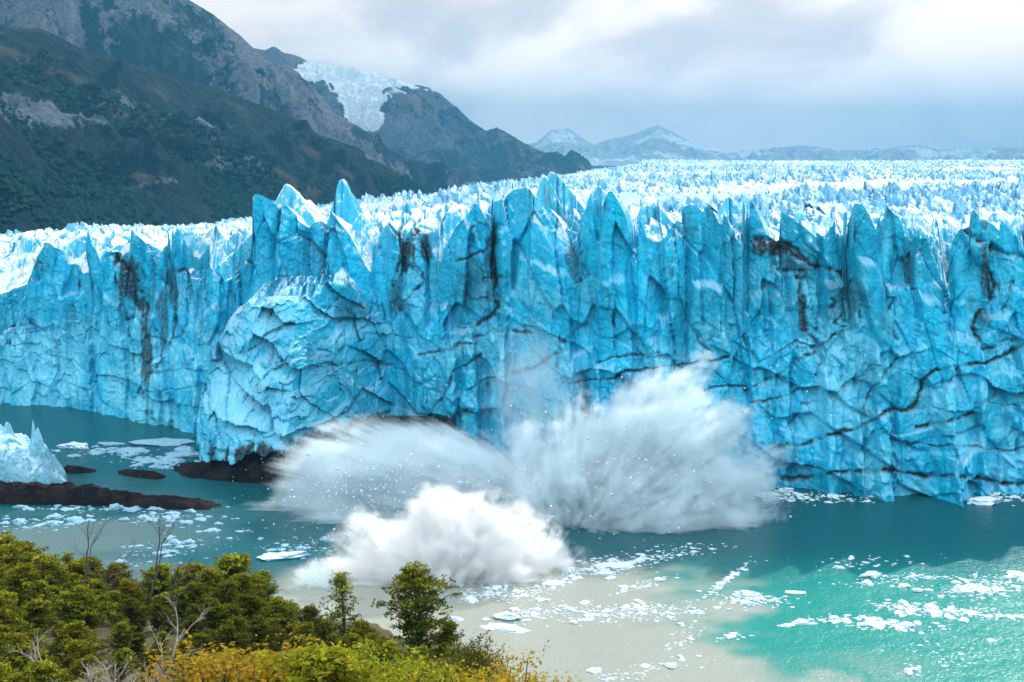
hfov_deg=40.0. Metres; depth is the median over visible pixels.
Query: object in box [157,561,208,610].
beech tree
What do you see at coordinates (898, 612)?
floating ice
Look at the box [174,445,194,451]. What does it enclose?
floating ice
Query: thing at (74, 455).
floating ice
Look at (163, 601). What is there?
beech tree
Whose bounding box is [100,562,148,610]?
beech tree
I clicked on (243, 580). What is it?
beech tree
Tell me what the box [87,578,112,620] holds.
beech tree
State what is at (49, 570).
beech tree
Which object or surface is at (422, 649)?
beech tree
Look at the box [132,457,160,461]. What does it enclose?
ice floe
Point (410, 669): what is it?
yellow shrub
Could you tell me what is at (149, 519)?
floating ice
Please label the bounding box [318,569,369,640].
beech tree
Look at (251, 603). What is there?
beech tree
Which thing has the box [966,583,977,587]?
floating ice
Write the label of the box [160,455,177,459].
floating ice
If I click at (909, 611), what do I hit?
floating ice
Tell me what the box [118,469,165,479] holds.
lake rock
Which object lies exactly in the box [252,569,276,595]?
beech tree
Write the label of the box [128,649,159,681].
beech tree
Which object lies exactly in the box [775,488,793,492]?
ice floe
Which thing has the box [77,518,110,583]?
dead tree
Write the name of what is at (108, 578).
dead tree
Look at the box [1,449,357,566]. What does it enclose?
brash ice
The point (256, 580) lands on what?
beech tree
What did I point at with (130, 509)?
floating ice
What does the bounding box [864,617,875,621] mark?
floating ice
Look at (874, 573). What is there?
ice floe
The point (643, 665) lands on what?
floating ice
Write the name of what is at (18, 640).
beech tree
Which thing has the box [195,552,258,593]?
beech tree
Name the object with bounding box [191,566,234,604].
beech tree
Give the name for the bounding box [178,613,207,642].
beech tree
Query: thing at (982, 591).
floating ice
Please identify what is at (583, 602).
floating ice
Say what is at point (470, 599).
floating ice
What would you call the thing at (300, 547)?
floating ice
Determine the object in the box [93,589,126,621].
beech tree
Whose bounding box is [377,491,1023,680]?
brash ice
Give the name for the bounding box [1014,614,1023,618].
floating ice
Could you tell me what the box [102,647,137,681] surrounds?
beech tree
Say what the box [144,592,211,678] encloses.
dead tree
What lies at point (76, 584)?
beech tree
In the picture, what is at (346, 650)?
beech tree
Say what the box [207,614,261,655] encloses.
beech tree
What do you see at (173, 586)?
dead tree
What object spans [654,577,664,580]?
floating ice
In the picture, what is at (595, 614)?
ice floe
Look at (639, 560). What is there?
floating ice
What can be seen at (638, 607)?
floating ice
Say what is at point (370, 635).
beech tree
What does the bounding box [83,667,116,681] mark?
beech tree
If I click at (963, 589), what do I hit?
ice floe
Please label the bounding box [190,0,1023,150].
sky
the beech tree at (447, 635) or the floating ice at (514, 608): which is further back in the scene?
the floating ice at (514, 608)
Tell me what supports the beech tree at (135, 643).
on the hillside
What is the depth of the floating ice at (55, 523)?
284.83 m
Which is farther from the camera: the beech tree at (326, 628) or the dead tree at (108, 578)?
the dead tree at (108, 578)
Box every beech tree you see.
[0,533,37,566]
[0,543,30,590]
[0,562,44,624]
[0,566,18,600]
[0,589,27,627]
[0,596,34,642]
[0,620,13,663]
[0,624,29,663]
[0,629,32,672]
[0,657,12,681]
[1,672,27,681]
[3,563,14,591]
[3,664,22,676]
[4,641,59,681]
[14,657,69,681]
[17,541,48,567]
[18,579,57,626]
[21,598,57,642]
[25,626,53,659]
[30,553,69,582]
[30,556,79,620]
[42,595,61,629]
[43,620,96,678]
[48,590,90,627]
[50,620,66,647]
[57,550,74,566]
[61,559,106,598]
[62,572,86,611]
[63,638,114,675]
[63,655,100,681]
[69,585,107,629]
[80,556,109,584]
[81,628,106,656]
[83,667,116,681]
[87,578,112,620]
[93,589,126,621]
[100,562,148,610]
[102,601,128,637]
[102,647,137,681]
[104,620,138,657]
[116,596,152,633]
[118,579,154,620]
[125,671,148,681]
[127,632,148,657]
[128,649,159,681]
[134,566,171,616]
[140,563,178,609]
[148,602,165,630]
[149,591,172,619]
[150,631,172,654]
[156,608,181,633]
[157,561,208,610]
[161,568,186,614]
[163,641,194,677]
[166,586,193,621]
[167,650,239,681]
[170,653,195,676]
[177,630,216,658]
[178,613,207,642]
[181,581,204,618]
[183,602,202,623]
[187,597,236,651]
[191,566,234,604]
[192,671,249,681]
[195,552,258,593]
[201,579,239,628]
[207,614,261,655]
[215,600,249,648]
[218,647,247,665]
[225,553,252,579]
[226,571,266,600]
[233,591,266,642]
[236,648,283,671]
[241,615,282,664]
[247,616,290,653]
[248,654,296,675]
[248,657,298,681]
[250,575,283,612]
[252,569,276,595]
[252,572,270,613]
[256,597,269,617]
[265,596,301,638]
[273,640,388,681]
[275,628,291,651]
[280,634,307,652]
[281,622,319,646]
[291,602,301,618]
[296,603,323,644]
[303,637,317,647]
[314,620,340,642]
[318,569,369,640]
[323,633,338,646]
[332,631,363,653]
[332,643,360,656]
[347,618,378,638]
[350,654,399,681]
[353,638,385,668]
[356,626,366,638]
[364,632,384,640]
[371,561,462,654]
[373,635,396,656]
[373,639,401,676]
[384,660,419,681]
[410,645,430,665]
[428,620,465,657]
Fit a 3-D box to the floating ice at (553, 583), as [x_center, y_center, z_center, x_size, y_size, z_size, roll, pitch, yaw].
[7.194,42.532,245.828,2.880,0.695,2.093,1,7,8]
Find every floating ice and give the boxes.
[12,518,26,524]
[13,505,26,507]
[45,513,62,518]
[50,520,61,526]
[61,507,75,510]
[67,454,80,456]
[67,516,84,523]
[90,451,105,454]
[107,447,119,449]
[107,450,118,452]
[108,503,123,509]
[118,517,128,520]
[123,507,139,511]
[127,450,140,454]
[133,450,147,453]
[138,514,149,518]
[145,517,156,521]
[147,506,156,510]
[152,551,164,554]
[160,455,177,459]
[162,458,185,460]
[162,465,173,468]
[165,458,184,464]
[165,512,180,514]
[165,550,178,552]
[168,539,180,542]
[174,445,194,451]
[181,521,192,524]
[183,539,195,542]
[184,509,196,512]
[194,517,206,520]
[203,528,219,531]
[295,546,305,549]
[320,536,332,541]
[465,596,478,602]
[492,585,502,589]
[509,607,518,610]
[546,581,560,585]
[562,567,577,572]
[562,606,575,611]
[579,600,589,604]
[581,618,593,620]
[594,562,604,567]
[601,608,613,612]
[633,605,643,608]
[634,557,644,562]
[640,663,649,667]
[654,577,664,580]
[663,662,676,668]
[745,601,755,605]
[828,615,839,620]
[840,618,850,621]
[857,622,868,625]
[860,580,873,585]
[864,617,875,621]
[869,623,883,627]
[872,616,882,620]
[893,610,904,614]
[897,599,909,606]
[897,621,915,627]
[898,583,909,586]
[904,671,912,675]
[905,608,915,614]
[923,605,936,609]
[944,614,953,619]
[965,610,977,614]
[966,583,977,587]
[976,589,986,593]
[982,586,991,591]
[995,614,1004,617]
[1009,495,1020,498]
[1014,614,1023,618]
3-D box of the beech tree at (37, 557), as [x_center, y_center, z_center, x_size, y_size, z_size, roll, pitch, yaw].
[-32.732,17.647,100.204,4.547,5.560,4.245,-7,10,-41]
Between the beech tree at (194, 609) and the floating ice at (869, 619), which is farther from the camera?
the floating ice at (869, 619)
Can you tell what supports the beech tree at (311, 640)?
on the hillside
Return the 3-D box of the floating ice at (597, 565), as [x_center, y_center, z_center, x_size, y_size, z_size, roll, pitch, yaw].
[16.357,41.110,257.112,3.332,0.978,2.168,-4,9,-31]
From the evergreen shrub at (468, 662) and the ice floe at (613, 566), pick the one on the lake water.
the ice floe at (613, 566)
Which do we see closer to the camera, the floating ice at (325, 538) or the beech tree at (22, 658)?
the beech tree at (22, 658)
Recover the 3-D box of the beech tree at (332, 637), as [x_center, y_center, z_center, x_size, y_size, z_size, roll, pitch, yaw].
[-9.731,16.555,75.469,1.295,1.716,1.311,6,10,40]
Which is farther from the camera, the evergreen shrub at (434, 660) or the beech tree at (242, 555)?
the beech tree at (242, 555)
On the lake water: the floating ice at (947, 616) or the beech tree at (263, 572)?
the floating ice at (947, 616)
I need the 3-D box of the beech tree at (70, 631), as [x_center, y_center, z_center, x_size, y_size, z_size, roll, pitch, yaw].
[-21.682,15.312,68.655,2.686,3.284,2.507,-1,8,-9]
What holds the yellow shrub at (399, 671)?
on the hillside
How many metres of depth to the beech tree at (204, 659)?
54.81 m
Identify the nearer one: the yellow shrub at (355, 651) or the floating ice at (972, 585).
the yellow shrub at (355, 651)
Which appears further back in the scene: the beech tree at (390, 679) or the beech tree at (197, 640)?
the beech tree at (197, 640)
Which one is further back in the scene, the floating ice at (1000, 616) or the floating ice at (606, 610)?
the floating ice at (606, 610)
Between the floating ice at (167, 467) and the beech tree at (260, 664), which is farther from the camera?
the floating ice at (167, 467)
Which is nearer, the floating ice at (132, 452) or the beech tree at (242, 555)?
the beech tree at (242, 555)
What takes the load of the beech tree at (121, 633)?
on the hillside
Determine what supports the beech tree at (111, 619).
on the hillside
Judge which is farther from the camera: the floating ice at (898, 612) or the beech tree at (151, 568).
the floating ice at (898, 612)
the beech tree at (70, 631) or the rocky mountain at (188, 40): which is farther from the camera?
the rocky mountain at (188, 40)
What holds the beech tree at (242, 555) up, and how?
on the hillside
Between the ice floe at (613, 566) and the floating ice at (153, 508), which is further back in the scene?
the floating ice at (153, 508)
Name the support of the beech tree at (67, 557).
on the hillside
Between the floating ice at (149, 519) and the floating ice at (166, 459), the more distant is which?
the floating ice at (166, 459)
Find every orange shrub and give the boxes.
[126,630,355,681]
[126,639,284,681]
[152,633,310,681]
[178,642,298,681]
[419,648,580,681]
[433,639,572,681]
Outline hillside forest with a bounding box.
[0,47,428,233]
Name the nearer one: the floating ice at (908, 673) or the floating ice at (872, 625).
the floating ice at (908, 673)
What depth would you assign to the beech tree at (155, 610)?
86.05 m
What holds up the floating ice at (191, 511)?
on the lake water
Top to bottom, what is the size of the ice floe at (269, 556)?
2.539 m
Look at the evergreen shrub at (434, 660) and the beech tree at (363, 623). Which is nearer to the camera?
the evergreen shrub at (434, 660)
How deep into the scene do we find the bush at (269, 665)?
49.67 m
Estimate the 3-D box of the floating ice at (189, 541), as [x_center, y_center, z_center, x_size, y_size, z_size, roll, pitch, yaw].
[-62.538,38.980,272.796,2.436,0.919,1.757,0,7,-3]
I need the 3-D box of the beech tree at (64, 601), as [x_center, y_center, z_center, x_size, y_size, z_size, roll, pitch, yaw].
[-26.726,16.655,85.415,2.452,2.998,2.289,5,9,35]
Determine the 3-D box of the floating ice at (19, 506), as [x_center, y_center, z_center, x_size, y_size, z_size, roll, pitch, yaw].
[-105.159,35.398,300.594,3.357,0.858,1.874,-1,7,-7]
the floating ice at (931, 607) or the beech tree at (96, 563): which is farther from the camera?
the floating ice at (931, 607)
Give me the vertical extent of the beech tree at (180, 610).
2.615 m
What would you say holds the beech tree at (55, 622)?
on the hillside
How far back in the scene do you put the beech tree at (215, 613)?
76.79 m
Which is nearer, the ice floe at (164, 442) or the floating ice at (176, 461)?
the floating ice at (176, 461)
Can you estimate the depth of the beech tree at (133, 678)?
60.55 m
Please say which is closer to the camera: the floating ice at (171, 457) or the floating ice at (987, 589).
the floating ice at (987, 589)
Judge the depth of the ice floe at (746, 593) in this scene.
238.99 m
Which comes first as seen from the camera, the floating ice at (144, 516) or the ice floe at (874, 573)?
the ice floe at (874, 573)
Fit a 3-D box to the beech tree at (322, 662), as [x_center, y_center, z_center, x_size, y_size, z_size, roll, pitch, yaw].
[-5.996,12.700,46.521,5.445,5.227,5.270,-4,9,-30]
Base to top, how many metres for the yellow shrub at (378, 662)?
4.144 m
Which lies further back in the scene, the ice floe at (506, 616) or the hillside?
the ice floe at (506, 616)
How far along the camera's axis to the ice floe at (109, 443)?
365.67 m
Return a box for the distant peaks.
[528,125,1023,165]
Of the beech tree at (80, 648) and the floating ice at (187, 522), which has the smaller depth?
the beech tree at (80, 648)
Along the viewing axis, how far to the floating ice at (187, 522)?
286.18 m
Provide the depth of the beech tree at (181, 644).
68.34 m
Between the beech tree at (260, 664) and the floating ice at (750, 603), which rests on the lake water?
the floating ice at (750, 603)
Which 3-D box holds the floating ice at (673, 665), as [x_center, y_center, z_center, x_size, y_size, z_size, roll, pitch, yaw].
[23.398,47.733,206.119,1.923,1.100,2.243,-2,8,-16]
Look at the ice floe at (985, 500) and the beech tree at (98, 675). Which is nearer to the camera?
the beech tree at (98, 675)
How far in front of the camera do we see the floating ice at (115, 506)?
298.50 m
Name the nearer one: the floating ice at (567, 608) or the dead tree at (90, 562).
the dead tree at (90, 562)
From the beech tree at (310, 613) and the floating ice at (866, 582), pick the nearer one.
the beech tree at (310, 613)
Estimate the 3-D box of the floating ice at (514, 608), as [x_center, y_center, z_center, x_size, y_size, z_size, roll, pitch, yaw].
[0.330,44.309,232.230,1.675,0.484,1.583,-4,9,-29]
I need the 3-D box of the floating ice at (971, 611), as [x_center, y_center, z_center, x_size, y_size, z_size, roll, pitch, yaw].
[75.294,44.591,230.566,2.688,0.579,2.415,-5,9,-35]
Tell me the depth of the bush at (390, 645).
66.99 m
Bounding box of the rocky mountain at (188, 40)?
[0,0,467,192]
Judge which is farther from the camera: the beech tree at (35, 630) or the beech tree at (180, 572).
the beech tree at (180, 572)
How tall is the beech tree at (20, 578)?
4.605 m
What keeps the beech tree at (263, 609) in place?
on the hillside
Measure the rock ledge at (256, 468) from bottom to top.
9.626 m
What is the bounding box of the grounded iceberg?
[0,421,66,483]
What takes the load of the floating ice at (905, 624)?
on the lake water
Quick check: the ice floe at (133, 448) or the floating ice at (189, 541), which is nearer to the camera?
the floating ice at (189, 541)
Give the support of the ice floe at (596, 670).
on the lake water
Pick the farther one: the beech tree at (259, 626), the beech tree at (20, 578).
the beech tree at (20, 578)
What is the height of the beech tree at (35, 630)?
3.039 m
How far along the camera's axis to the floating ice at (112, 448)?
359.38 m
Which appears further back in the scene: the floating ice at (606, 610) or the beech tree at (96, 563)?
the floating ice at (606, 610)
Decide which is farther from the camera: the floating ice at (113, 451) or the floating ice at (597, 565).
the floating ice at (113, 451)
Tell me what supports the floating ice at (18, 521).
on the lake water
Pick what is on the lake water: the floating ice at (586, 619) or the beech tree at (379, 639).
the floating ice at (586, 619)
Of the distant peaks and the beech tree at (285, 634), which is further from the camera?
the distant peaks
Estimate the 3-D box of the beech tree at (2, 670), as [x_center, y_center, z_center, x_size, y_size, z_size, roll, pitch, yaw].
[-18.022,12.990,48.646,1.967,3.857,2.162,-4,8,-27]
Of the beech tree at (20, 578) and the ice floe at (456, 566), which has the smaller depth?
the beech tree at (20, 578)
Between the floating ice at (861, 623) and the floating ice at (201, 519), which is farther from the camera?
the floating ice at (201, 519)
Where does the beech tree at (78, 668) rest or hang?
on the hillside
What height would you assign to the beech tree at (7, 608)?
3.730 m
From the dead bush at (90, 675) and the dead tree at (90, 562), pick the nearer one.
the dead bush at (90, 675)
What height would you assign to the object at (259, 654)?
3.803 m
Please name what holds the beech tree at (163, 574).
on the hillside
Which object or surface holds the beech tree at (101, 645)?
on the hillside
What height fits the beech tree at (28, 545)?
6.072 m
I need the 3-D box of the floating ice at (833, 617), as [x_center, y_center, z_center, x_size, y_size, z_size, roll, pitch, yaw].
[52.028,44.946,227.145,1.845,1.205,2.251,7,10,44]
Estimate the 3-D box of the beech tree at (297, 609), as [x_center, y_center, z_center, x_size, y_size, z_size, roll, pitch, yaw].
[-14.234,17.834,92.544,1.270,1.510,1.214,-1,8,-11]
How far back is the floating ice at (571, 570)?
252.93 m
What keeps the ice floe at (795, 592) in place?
on the lake water
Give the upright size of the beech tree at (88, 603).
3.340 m
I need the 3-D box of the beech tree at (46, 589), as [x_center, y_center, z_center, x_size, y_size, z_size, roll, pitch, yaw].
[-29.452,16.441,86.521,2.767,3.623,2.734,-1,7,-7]
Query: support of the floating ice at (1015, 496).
on the lake water
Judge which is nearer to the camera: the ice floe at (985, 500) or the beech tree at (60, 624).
the beech tree at (60, 624)
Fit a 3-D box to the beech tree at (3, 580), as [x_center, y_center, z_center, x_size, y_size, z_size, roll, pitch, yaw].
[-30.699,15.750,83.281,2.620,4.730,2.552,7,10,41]
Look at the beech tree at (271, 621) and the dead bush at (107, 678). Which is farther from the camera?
the beech tree at (271, 621)
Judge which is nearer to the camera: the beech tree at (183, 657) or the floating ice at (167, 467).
the beech tree at (183, 657)
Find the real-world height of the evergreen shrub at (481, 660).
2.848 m
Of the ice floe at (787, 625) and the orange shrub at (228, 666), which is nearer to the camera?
the orange shrub at (228, 666)
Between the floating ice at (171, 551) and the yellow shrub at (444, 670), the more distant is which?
the floating ice at (171, 551)
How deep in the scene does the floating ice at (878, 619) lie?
226.56 m
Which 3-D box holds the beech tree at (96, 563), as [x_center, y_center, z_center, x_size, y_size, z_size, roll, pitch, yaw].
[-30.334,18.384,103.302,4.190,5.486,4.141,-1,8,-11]
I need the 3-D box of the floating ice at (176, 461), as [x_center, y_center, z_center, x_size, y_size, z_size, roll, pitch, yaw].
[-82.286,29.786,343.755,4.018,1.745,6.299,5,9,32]
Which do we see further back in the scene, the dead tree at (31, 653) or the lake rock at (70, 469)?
the lake rock at (70, 469)
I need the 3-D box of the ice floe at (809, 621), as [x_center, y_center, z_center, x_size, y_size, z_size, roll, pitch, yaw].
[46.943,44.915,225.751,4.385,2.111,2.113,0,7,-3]
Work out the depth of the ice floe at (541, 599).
236.68 m
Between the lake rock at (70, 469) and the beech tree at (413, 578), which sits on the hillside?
the beech tree at (413, 578)
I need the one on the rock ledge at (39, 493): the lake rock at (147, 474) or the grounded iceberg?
the grounded iceberg
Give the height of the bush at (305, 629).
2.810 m
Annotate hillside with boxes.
[20,618,512,681]
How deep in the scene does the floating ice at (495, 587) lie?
243.41 m
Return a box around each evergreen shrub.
[365,634,437,664]
[391,648,486,681]
[423,645,496,681]
[427,629,510,677]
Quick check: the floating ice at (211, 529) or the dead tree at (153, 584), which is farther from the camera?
the floating ice at (211, 529)
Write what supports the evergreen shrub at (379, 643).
on the hillside
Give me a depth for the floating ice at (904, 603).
234.46 m
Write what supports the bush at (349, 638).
on the hillside
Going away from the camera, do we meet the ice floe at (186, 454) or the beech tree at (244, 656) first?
the beech tree at (244, 656)
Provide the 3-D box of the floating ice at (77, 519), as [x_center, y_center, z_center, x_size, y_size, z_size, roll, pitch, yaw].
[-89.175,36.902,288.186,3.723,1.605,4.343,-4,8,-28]
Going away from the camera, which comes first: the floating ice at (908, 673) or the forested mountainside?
the floating ice at (908, 673)
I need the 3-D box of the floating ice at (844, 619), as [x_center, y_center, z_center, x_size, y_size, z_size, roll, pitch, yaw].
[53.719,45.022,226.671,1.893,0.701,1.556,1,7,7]
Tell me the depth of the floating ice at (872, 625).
224.00 m
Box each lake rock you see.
[63,465,95,473]
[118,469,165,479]
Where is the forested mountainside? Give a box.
[0,26,405,232]
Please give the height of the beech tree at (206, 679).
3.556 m
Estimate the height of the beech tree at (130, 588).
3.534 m
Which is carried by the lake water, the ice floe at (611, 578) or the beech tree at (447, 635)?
the ice floe at (611, 578)
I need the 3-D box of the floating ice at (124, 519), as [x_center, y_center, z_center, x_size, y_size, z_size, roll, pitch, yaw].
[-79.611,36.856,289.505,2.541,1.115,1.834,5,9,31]
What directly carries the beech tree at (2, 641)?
on the hillside
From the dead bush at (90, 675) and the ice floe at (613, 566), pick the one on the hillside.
the dead bush at (90, 675)
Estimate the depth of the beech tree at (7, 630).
70.11 m
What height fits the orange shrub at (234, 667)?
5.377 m
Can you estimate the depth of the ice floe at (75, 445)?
360.18 m
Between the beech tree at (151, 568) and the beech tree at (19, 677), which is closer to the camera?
the beech tree at (19, 677)
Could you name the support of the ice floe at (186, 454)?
on the lake water
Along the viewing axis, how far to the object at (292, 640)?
66.56 m
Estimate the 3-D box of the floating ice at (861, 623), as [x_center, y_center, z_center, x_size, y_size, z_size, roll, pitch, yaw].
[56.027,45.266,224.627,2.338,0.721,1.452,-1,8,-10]
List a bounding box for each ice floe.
[55,441,88,449]
[97,442,125,445]
[118,447,149,452]
[130,438,195,445]
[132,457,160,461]
[164,451,198,456]
[256,551,311,560]
[446,616,463,620]
[447,562,471,570]
[481,623,531,632]
[494,611,521,620]
[534,597,550,601]
[586,667,602,673]
[589,613,600,616]
[593,570,615,575]
[601,562,634,569]
[605,576,616,579]
[687,609,704,613]
[732,590,760,598]
[753,491,774,496]
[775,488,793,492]
[776,623,794,626]
[785,590,805,593]
[791,616,818,624]
[832,566,844,568]
[858,570,881,577]
[911,588,923,591]
[950,587,973,592]
[967,496,1000,504]
[1006,571,1023,576]
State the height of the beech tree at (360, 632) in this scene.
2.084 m
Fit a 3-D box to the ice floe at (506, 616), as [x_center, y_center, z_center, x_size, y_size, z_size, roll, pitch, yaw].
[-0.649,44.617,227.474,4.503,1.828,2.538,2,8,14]
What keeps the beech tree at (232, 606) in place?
on the hillside
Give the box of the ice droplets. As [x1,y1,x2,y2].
[234,345,815,564]
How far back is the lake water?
265.77 m
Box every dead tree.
[8,628,50,661]
[61,543,117,589]
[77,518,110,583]
[103,534,145,618]
[139,513,184,614]
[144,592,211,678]
[169,539,208,608]
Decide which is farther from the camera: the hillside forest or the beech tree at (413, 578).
the hillside forest
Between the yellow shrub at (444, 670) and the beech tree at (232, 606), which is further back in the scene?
the beech tree at (232, 606)
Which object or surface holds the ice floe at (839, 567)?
on the lake water
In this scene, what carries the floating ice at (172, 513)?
on the lake water
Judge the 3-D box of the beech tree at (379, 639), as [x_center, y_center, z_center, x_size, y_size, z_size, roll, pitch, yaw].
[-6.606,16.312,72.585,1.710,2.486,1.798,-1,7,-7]
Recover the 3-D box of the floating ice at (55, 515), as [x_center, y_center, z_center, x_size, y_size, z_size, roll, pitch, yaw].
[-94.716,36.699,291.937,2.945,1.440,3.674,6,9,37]
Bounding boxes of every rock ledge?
[0,480,220,509]
[174,427,404,484]
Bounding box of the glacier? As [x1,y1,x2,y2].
[0,158,1023,506]
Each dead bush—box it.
[40,657,140,681]
[77,658,174,681]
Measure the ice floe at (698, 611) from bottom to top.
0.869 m
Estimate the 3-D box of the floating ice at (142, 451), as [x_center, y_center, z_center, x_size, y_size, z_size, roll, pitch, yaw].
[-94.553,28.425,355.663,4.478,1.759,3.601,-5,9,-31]
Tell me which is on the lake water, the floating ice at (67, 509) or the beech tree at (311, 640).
the floating ice at (67, 509)
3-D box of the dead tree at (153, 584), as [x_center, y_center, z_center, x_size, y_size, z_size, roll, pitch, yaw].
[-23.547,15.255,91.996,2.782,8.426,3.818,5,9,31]
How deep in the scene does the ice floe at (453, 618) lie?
226.68 m
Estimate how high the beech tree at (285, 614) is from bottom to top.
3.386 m
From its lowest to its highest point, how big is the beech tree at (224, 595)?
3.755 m
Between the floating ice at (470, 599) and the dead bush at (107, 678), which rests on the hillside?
the dead bush at (107, 678)
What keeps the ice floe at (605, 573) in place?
on the lake water
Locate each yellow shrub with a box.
[303,642,380,669]
[339,637,426,681]
[363,650,453,681]
[369,649,455,681]
[381,654,485,681]
[399,652,517,681]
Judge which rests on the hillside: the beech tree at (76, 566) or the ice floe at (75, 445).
the beech tree at (76, 566)
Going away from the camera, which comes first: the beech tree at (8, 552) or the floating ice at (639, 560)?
the beech tree at (8, 552)
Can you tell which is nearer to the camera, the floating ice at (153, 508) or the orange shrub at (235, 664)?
the orange shrub at (235, 664)
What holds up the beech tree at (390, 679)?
on the hillside
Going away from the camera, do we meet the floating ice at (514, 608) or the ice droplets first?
the floating ice at (514, 608)
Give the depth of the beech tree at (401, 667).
62.30 m
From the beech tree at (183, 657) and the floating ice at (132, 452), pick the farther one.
the floating ice at (132, 452)
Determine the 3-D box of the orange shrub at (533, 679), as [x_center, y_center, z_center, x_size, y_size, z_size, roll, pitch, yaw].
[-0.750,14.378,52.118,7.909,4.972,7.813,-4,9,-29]
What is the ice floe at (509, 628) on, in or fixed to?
on the lake water
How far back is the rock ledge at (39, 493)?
302.19 m
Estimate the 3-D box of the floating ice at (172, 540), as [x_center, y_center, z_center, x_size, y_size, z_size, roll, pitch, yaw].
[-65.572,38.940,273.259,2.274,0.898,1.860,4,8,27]
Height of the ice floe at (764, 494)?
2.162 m
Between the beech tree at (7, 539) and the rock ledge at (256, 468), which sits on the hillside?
the beech tree at (7, 539)
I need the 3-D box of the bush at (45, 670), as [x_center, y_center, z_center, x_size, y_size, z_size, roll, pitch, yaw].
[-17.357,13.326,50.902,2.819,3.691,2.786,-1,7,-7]
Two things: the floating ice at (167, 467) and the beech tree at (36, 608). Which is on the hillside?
the beech tree at (36, 608)
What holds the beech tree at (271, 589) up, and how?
on the hillside
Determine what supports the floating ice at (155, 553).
on the lake water
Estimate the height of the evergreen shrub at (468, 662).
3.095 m
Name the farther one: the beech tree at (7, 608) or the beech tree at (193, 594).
the beech tree at (193, 594)
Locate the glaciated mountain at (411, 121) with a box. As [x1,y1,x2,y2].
[254,47,592,181]
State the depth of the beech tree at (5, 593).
76.55 m
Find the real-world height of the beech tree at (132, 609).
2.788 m
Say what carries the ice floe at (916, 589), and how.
on the lake water
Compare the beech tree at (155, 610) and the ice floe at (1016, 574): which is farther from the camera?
the ice floe at (1016, 574)
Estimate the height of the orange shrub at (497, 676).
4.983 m
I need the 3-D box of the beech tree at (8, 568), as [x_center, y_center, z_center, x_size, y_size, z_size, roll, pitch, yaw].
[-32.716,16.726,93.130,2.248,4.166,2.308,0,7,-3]
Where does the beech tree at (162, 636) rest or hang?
on the hillside
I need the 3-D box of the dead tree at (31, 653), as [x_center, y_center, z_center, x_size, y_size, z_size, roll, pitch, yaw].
[-18.990,13.826,57.134,2.792,3.888,1.844,6,9,38]
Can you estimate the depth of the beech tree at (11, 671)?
52.06 m
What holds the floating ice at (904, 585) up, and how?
on the lake water
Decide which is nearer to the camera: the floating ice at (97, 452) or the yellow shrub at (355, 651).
the yellow shrub at (355, 651)
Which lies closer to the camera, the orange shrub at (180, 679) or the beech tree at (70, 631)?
the orange shrub at (180, 679)
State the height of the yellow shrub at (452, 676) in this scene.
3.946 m
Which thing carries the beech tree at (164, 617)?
on the hillside
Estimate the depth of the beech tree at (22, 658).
60.76 m
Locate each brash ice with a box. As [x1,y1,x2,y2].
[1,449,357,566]
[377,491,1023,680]
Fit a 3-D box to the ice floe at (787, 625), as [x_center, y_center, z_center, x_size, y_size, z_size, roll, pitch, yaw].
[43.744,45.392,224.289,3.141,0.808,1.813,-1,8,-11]
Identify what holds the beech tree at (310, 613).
on the hillside

